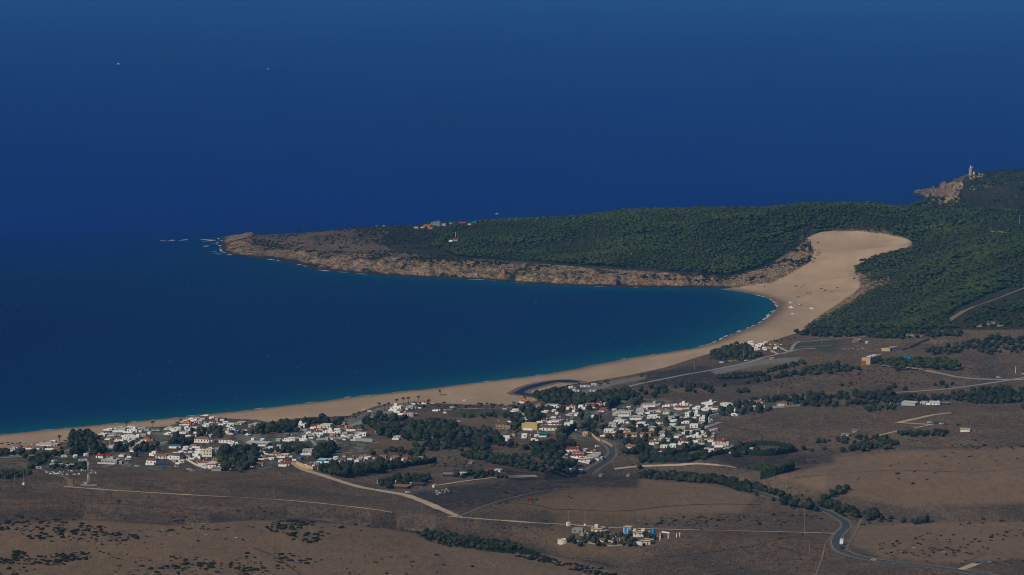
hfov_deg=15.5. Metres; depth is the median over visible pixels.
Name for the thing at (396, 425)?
wild olive tree
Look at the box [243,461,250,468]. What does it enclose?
wild olive tree
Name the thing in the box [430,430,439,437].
wild olive tree
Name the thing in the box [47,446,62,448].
house
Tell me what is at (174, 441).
wild olive tree
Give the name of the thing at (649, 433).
house
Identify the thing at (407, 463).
hedge
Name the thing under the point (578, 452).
house
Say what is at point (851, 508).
wild olive tree
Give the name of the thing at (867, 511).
wild olive tree
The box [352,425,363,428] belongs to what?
house
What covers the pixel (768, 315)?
surf foam
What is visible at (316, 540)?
scrub
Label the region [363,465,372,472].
wild olive tree
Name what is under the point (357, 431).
house
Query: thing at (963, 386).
road
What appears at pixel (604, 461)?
road
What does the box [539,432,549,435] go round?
shed
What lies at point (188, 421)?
house
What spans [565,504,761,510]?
dirt track
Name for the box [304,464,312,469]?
garden wall
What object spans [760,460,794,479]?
hedge
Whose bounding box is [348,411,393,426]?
road
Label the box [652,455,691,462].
hedge
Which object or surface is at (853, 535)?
dirt track
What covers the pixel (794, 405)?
garden wall
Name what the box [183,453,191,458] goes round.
house
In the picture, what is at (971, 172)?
lighthouse
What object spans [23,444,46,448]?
house
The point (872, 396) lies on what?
wild olive tree
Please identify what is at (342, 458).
house
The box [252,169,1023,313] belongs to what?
cliff scrub
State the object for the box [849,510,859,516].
wild olive tree
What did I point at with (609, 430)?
house
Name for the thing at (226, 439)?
house
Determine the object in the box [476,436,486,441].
wild olive tree
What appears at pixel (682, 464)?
dirt track
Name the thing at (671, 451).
wild olive tree
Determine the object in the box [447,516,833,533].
dirt track
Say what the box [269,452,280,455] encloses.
house
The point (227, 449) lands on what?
wild olive tree
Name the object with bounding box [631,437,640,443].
wild olive tree
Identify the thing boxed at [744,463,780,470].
reed bed
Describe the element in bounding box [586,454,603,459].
house
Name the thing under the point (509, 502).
dirt track
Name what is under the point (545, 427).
house
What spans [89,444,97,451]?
wild olive tree
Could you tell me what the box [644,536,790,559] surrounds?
dirt track
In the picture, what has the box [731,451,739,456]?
wild olive tree
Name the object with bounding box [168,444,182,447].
shed
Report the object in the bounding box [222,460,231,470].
wild olive tree
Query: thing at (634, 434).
house
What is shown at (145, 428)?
house
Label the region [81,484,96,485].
garden wall
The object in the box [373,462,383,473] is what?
wild olive tree
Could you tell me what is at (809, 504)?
wild olive tree
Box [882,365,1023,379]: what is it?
road
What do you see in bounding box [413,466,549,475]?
dirt track
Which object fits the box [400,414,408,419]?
wild olive tree
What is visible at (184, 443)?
wild olive tree
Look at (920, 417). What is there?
dirt track
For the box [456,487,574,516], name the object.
dirt track
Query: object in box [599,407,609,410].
house
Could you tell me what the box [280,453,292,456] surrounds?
house
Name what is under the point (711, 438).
house
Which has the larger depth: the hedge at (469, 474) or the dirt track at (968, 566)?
the hedge at (469, 474)
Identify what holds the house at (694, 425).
on the ground
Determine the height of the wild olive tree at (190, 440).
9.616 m
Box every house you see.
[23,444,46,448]
[35,441,60,445]
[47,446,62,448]
[95,453,104,457]
[101,456,123,463]
[115,427,128,430]
[123,434,141,438]
[126,452,137,456]
[127,426,143,432]
[139,427,150,430]
[144,436,153,440]
[146,457,159,463]
[149,451,156,455]
[155,454,167,458]
[167,451,183,459]
[170,427,181,430]
[182,419,195,424]
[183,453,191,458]
[192,453,201,458]
[193,441,209,442]
[194,436,214,441]
[200,448,214,455]
[202,423,210,426]
[205,462,220,466]
[219,437,236,442]
[231,430,240,433]
[256,462,264,465]
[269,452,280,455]
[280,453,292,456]
[282,461,290,465]
[284,437,298,440]
[298,421,306,426]
[302,448,313,452]
[317,423,332,428]
[322,428,334,432]
[337,457,346,461]
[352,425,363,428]
[355,429,363,434]
[390,403,403,409]
[390,455,401,458]
[406,405,416,408]
[431,220,441,225]
[495,420,510,428]
[520,396,529,401]
[539,424,557,430]
[546,404,558,407]
[548,422,563,424]
[564,420,573,424]
[566,404,576,408]
[567,446,580,450]
[572,451,586,453]
[572,527,586,532]
[573,454,586,456]
[575,457,593,461]
[582,431,588,435]
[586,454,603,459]
[591,524,609,531]
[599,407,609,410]
[604,428,616,432]
[609,422,620,426]
[612,409,633,415]
[614,419,629,423]
[622,443,635,448]
[623,525,637,533]
[625,431,638,436]
[629,414,645,418]
[632,528,650,536]
[636,406,644,412]
[636,538,653,545]
[638,432,652,435]
[641,401,660,405]
[647,414,660,417]
[657,430,668,435]
[668,443,676,447]
[675,426,685,430]
[679,401,692,405]
[679,439,688,442]
[685,410,701,416]
[686,432,703,437]
[690,423,698,427]
[699,415,711,420]
[701,400,716,403]
[704,437,715,440]
[712,439,725,443]
[714,441,733,445]
[777,400,788,405]
[926,401,940,404]
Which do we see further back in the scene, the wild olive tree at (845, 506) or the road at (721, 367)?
the road at (721, 367)
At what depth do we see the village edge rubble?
3285.72 m
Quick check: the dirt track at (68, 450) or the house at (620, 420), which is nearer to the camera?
the dirt track at (68, 450)
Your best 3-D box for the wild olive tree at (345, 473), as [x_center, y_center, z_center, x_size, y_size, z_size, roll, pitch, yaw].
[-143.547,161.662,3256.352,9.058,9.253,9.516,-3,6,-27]
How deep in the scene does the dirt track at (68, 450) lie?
3512.48 m
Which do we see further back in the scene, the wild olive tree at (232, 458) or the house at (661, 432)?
the house at (661, 432)
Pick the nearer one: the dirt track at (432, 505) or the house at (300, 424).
the dirt track at (432, 505)
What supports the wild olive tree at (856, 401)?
on the ground
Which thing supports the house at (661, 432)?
on the ground
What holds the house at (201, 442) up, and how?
on the ground
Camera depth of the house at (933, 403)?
3747.60 m
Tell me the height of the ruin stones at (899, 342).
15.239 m
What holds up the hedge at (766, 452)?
on the ground
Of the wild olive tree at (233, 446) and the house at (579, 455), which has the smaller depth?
the house at (579, 455)
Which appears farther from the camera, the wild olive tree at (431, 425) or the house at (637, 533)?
the wild olive tree at (431, 425)
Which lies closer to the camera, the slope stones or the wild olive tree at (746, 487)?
the slope stones
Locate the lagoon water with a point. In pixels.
(521, 391)
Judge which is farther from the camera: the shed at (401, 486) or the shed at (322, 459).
the shed at (322, 459)
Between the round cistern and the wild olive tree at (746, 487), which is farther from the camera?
the wild olive tree at (746, 487)
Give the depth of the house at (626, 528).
2796.53 m
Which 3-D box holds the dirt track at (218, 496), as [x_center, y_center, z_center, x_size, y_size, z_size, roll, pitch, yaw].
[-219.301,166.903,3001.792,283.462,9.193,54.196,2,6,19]
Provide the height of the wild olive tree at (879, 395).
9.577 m
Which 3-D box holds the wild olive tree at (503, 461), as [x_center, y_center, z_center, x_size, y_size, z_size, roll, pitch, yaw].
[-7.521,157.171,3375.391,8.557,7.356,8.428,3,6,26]
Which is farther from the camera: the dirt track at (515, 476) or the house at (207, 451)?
the house at (207, 451)
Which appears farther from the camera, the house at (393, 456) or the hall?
the hall
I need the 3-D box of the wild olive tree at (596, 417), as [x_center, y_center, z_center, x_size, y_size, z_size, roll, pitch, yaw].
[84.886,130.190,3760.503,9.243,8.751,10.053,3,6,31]
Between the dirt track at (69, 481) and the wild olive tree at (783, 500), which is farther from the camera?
the dirt track at (69, 481)
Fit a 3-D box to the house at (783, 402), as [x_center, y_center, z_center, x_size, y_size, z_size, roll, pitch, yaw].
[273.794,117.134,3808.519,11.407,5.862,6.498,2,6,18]
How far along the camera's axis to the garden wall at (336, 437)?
3628.26 m
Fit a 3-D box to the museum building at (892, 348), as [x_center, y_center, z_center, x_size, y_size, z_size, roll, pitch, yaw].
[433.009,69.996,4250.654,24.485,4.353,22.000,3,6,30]
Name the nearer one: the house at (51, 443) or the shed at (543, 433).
the house at (51, 443)
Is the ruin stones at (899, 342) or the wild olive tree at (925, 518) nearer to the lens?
the wild olive tree at (925, 518)
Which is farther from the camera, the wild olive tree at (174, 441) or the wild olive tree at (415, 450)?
the wild olive tree at (174, 441)
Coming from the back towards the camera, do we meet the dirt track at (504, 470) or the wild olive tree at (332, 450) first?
the wild olive tree at (332, 450)
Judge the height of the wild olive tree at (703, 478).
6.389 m
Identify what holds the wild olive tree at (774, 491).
on the ground
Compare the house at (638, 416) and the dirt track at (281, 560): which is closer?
the dirt track at (281, 560)
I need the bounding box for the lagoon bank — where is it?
[507,379,585,397]
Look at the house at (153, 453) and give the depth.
3495.34 m
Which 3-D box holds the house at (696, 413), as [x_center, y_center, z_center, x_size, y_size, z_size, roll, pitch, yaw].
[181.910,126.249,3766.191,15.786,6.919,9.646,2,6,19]
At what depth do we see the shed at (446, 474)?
3253.14 m
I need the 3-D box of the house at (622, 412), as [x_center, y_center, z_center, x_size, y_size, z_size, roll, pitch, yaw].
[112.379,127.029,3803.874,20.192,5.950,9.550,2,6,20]
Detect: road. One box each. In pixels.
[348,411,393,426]
[442,408,490,409]
[571,398,636,472]
[629,348,815,386]
[694,422,721,429]
[718,485,993,574]
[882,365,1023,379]
[896,377,1023,392]
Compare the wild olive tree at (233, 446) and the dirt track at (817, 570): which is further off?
the wild olive tree at (233, 446)
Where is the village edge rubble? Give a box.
[46,469,95,474]
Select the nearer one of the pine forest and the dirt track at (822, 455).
the dirt track at (822, 455)
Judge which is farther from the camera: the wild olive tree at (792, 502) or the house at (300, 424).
the house at (300, 424)
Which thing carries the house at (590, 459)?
on the ground
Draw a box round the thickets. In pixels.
[0,327,1023,549]
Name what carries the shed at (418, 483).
on the ground
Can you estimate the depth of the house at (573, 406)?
3874.74 m
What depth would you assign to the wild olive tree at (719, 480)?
3105.79 m
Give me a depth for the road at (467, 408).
3885.50 m
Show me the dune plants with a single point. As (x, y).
(812, 262)
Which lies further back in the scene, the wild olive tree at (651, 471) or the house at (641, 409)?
the house at (641, 409)
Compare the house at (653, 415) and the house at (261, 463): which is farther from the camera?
the house at (653, 415)
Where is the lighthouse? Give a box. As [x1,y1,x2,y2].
[969,166,974,174]
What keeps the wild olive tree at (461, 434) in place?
on the ground
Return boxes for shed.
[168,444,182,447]
[212,467,222,470]
[245,440,271,445]
[317,458,327,460]
[392,484,410,488]
[411,482,425,485]
[442,472,452,476]
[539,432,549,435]
[901,400,917,405]
[960,428,970,431]
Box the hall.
[522,422,539,429]
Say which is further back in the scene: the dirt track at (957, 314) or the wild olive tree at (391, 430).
the dirt track at (957, 314)
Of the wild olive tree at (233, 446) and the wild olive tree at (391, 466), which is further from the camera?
the wild olive tree at (233, 446)
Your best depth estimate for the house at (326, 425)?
3718.32 m
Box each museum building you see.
[862,354,881,364]
[882,346,908,350]
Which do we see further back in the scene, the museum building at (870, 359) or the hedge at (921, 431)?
the museum building at (870, 359)
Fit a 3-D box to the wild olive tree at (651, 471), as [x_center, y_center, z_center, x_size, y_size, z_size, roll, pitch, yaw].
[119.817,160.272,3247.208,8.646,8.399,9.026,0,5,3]
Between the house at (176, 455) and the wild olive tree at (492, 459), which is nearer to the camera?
the wild olive tree at (492, 459)
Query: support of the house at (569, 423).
on the ground
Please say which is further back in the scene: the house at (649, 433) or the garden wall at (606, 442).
the house at (649, 433)
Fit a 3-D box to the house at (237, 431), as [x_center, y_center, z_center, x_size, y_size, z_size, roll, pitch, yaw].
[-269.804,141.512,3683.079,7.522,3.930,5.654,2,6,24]
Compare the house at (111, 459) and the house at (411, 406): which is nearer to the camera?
the house at (111, 459)
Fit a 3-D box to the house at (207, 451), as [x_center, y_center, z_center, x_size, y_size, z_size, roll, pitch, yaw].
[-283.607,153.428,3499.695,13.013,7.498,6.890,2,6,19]
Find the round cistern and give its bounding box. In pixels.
[558,538,567,544]
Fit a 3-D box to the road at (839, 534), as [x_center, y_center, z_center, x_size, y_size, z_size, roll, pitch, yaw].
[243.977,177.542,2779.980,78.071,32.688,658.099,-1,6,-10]
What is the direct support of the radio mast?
on the ground
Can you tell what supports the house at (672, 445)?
on the ground
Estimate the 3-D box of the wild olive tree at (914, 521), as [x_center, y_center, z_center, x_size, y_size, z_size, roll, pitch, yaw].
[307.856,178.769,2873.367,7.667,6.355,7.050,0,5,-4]
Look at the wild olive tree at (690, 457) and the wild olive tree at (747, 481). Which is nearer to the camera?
the wild olive tree at (747, 481)
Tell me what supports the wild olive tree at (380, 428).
on the ground
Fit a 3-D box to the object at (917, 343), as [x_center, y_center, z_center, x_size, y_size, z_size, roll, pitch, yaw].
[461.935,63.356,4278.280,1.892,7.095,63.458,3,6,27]
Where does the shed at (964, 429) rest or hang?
on the ground
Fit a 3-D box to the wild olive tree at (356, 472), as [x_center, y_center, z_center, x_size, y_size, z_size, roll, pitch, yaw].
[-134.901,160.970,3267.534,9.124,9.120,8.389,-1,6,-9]
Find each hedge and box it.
[386,457,436,469]
[463,470,493,475]
[561,422,576,432]
[605,396,620,408]
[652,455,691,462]
[661,444,705,452]
[692,444,751,456]
[736,447,782,455]
[754,439,794,453]
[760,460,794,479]
[897,429,946,434]
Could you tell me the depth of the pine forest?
5465.14 m
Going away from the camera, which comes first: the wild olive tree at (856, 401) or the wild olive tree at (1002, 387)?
the wild olive tree at (856, 401)
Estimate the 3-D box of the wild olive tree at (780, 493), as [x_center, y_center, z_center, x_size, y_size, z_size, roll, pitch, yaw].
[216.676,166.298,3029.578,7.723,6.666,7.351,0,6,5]
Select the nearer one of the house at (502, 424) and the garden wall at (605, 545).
the garden wall at (605, 545)
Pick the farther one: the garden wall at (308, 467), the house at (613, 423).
the house at (613, 423)
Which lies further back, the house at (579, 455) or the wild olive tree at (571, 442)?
the wild olive tree at (571, 442)
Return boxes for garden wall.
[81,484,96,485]
[186,458,205,468]
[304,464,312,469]
[316,437,350,439]
[354,437,372,441]
[576,540,626,545]
[601,439,612,447]
[772,404,799,407]
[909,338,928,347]
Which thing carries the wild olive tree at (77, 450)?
on the ground
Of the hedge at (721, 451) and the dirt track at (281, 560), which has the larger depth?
the hedge at (721, 451)
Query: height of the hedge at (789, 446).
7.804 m
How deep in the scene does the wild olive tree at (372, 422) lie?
3719.16 m
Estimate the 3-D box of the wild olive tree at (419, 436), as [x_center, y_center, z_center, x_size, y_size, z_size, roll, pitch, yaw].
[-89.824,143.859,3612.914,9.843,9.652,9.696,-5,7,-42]
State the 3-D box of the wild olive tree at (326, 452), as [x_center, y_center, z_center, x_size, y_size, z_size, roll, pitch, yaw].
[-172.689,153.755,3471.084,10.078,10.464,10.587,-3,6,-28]
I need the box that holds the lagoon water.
[514,380,579,395]
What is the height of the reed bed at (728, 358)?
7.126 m
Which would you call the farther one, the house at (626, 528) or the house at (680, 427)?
the house at (680, 427)
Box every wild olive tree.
[74,446,81,455]
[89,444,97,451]
[170,438,178,443]
[180,439,188,445]
[186,437,193,444]
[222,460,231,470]
[223,444,231,453]
[228,455,236,461]
[231,444,237,452]
[231,451,239,457]
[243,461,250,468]
[247,459,255,465]
[311,449,318,458]
[314,451,324,458]
[317,464,326,472]
[321,449,329,457]
[326,446,335,455]
[329,459,338,464]
[331,468,341,475]
[341,469,350,477]
[352,468,360,475]
[361,416,370,423]
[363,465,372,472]
[369,420,376,426]
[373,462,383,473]
[374,411,382,417]
[376,425,384,433]
[384,427,394,436]
[387,462,397,469]
[388,412,397,421]
[392,422,401,428]
[395,460,403,467]
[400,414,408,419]
[403,433,412,440]
[413,433,421,440]
[413,448,421,453]
[423,427,429,434]
[427,423,435,428]
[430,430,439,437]
[438,431,445,437]
[447,428,456,434]
[456,426,463,433]
[457,431,465,438]
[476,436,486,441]
[480,453,488,459]
[489,456,496,463]
[492,434,501,442]
[500,459,508,464]
[511,453,518,459]
[567,439,576,445]
[592,414,601,420]
[622,437,631,445]
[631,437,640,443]
[635,445,643,450]
[647,469,655,475]
[667,447,675,455]
[676,473,685,481]
[686,454,693,460]
[691,475,697,482]
[697,476,706,480]
[716,476,723,484]
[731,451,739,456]
[741,483,752,491]
[743,479,751,485]
[756,484,767,490]
[770,488,778,494]
[777,490,784,496]
[779,495,788,504]
[788,499,798,506]
[804,501,814,509]
[816,498,824,503]
[823,398,832,404]
[824,501,833,508]
[831,500,839,505]
[832,505,840,511]
[842,503,850,509]
[847,505,855,513]
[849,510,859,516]
[853,398,861,404]
[863,508,871,514]
[868,393,875,398]
[869,510,879,517]
[876,393,883,400]
[910,518,919,523]
[920,515,929,522]
[931,395,939,400]
[999,384,1005,390]
[1005,397,1013,402]
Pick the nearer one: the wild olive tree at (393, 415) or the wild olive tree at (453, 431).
the wild olive tree at (453, 431)
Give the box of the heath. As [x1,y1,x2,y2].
[275,223,447,255]
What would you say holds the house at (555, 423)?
on the ground
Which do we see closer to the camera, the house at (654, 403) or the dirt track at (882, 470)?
the dirt track at (882, 470)
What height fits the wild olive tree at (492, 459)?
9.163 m
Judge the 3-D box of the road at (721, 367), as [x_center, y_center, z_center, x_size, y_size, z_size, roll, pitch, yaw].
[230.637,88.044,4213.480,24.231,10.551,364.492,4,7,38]
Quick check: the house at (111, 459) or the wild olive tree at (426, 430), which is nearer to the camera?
the house at (111, 459)
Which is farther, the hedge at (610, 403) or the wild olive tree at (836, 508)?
the hedge at (610, 403)
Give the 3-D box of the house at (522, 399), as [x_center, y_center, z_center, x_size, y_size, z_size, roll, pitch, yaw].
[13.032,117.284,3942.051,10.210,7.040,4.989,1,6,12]
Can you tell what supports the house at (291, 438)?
on the ground
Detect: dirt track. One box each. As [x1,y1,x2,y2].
[0,441,167,457]
[0,461,73,485]
[14,502,211,511]
[63,486,391,512]
[252,547,300,574]
[291,462,461,516]
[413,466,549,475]
[436,475,537,485]
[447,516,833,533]
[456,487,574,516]
[462,496,550,508]
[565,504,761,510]
[614,463,734,468]
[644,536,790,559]
[771,447,895,462]
[794,467,1020,477]
[797,335,920,342]
[815,535,831,574]
[845,519,861,549]
[896,412,948,422]
[949,288,1023,320]
[958,563,980,569]
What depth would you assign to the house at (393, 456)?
3441.17 m
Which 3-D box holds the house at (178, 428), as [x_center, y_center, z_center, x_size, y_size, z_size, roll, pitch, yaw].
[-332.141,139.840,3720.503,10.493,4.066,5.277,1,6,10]
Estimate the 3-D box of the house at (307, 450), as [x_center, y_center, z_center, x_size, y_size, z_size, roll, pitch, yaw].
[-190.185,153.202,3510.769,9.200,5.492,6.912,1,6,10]
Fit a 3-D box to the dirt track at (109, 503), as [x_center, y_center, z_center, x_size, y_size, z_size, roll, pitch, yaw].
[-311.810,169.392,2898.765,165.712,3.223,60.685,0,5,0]
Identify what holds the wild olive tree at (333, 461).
on the ground
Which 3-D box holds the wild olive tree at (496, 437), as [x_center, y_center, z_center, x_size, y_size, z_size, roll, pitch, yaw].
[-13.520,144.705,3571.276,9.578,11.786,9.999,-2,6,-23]
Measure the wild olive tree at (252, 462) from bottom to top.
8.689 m
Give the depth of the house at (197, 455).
3472.16 m
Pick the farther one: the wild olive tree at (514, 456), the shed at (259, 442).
the shed at (259, 442)
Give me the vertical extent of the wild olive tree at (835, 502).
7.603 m
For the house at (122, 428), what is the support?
on the ground
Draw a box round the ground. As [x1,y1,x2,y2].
[0,170,1023,574]
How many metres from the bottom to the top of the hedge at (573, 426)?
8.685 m
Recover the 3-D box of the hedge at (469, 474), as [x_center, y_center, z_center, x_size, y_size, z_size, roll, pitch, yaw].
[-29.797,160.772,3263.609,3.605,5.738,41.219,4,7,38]
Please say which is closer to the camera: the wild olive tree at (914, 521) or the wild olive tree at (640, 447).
the wild olive tree at (914, 521)
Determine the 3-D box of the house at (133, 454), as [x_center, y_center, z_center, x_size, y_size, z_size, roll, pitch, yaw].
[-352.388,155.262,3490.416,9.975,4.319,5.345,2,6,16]
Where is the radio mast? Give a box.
[87,451,89,482]
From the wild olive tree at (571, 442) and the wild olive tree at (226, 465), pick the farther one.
the wild olive tree at (571, 442)
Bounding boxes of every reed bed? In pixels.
[275,441,308,447]
[709,356,742,360]
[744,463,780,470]
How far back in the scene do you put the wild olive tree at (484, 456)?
3426.37 m
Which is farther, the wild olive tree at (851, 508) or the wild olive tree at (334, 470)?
the wild olive tree at (334, 470)
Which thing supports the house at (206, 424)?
on the ground
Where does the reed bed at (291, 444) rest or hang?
on the ground
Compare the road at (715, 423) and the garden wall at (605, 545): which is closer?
the garden wall at (605, 545)
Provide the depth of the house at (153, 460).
3412.59 m
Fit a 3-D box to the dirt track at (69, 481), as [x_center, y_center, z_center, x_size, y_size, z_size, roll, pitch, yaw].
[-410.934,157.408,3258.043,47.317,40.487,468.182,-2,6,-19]
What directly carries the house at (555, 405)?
on the ground
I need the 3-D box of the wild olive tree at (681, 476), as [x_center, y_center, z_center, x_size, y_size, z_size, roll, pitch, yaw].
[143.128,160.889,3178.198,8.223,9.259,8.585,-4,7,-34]
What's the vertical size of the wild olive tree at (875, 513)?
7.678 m
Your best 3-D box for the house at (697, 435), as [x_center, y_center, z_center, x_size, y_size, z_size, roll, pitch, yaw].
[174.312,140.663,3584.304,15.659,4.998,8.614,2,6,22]
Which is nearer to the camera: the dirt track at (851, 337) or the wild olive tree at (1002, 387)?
the wild olive tree at (1002, 387)
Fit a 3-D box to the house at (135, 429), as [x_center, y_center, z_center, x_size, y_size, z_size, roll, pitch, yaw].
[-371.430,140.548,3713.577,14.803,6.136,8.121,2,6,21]
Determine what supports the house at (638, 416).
on the ground
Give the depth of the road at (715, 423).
3666.41 m
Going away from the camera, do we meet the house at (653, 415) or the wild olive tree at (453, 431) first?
the wild olive tree at (453, 431)
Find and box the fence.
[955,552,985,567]
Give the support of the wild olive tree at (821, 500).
on the ground
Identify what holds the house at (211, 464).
on the ground
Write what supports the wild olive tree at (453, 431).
on the ground
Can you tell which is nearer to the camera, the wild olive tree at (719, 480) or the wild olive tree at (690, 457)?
the wild olive tree at (719, 480)
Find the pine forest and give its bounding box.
[428,195,1023,331]
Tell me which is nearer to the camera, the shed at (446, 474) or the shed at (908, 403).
the shed at (446, 474)
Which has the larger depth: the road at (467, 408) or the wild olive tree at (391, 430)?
the road at (467, 408)
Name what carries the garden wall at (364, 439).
on the ground
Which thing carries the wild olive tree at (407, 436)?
on the ground
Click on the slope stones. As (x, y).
(280, 566)
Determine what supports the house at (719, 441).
on the ground
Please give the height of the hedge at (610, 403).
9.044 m
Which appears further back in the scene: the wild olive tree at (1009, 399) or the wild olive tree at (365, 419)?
the wild olive tree at (365, 419)
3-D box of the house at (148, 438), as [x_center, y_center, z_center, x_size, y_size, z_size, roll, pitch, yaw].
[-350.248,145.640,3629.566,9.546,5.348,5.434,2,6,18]
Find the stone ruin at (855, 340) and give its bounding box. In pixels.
[853,338,860,342]
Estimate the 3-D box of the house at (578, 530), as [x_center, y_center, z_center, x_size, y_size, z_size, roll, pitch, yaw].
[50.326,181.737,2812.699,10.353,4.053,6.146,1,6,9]
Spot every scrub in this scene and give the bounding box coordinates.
[0,338,1023,574]
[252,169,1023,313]
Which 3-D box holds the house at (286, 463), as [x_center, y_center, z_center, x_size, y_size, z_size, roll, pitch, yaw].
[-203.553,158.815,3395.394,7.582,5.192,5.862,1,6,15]
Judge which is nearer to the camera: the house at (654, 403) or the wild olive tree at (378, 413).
the wild olive tree at (378, 413)
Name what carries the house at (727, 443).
on the ground
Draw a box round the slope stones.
[1,536,561,574]
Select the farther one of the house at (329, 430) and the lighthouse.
the lighthouse
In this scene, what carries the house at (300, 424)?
on the ground
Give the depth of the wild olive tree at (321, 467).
3307.01 m
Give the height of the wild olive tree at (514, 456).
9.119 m
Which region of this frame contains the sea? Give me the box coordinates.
[0,0,1023,434]
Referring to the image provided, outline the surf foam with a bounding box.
[47,238,777,429]
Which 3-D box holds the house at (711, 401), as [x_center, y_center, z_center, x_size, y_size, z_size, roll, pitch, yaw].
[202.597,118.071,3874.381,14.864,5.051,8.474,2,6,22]
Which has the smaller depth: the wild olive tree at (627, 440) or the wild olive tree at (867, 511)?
the wild olive tree at (867, 511)
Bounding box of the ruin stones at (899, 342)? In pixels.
[842,340,952,350]
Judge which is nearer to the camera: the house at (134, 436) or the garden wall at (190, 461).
the garden wall at (190, 461)
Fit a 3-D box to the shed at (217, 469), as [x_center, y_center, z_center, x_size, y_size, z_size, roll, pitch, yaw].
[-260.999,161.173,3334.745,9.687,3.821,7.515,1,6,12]
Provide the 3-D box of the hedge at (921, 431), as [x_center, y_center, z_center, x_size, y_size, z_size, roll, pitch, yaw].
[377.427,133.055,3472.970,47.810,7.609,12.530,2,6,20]
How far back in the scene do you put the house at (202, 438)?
3614.87 m
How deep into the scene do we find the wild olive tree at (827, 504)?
2972.37 m
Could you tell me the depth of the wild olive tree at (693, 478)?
3140.80 m
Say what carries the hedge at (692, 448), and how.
on the ground
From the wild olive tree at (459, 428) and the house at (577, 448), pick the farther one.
the wild olive tree at (459, 428)
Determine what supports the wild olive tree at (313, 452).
on the ground
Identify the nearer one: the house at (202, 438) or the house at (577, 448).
the house at (577, 448)
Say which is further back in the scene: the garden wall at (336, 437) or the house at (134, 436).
the house at (134, 436)
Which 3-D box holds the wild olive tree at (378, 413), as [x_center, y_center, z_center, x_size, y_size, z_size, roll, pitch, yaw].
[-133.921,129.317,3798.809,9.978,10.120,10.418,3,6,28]
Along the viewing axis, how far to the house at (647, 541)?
2724.32 m
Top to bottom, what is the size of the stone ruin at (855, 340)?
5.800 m
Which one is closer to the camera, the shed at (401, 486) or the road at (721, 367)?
the shed at (401, 486)
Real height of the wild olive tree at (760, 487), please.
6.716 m
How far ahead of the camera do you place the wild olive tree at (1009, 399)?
3724.97 m
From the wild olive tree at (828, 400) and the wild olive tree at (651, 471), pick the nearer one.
the wild olive tree at (651, 471)
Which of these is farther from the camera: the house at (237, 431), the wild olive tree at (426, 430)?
the house at (237, 431)
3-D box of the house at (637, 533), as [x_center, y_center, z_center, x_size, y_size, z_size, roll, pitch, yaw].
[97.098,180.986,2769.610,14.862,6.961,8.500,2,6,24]
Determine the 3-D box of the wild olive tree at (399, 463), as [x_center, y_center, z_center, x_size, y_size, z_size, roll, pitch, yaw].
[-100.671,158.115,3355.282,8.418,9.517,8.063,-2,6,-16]
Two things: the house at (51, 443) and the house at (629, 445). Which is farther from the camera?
the house at (51, 443)
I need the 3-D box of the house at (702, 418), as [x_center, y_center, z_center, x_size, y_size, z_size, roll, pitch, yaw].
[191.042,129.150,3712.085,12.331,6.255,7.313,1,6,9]
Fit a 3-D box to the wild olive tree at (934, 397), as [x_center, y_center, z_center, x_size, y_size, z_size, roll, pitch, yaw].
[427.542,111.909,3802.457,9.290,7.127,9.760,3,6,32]
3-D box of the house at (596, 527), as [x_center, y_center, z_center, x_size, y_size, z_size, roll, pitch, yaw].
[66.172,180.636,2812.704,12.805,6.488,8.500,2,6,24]
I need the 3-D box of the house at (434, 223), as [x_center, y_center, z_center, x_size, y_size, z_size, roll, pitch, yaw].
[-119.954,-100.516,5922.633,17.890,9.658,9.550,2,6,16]
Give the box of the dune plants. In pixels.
[764,242,865,296]
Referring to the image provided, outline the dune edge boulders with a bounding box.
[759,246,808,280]
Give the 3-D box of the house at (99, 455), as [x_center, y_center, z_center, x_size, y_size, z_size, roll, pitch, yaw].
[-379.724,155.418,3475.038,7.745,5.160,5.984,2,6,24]
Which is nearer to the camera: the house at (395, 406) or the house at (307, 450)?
the house at (307, 450)
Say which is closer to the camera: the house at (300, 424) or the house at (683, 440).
the house at (683, 440)
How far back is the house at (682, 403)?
3871.86 m
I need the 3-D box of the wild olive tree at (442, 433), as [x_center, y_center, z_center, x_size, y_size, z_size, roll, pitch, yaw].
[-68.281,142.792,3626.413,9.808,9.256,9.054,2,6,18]
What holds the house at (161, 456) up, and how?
on the ground
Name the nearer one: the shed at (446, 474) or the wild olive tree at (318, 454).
the shed at (446, 474)
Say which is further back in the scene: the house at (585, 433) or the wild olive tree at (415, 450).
the house at (585, 433)

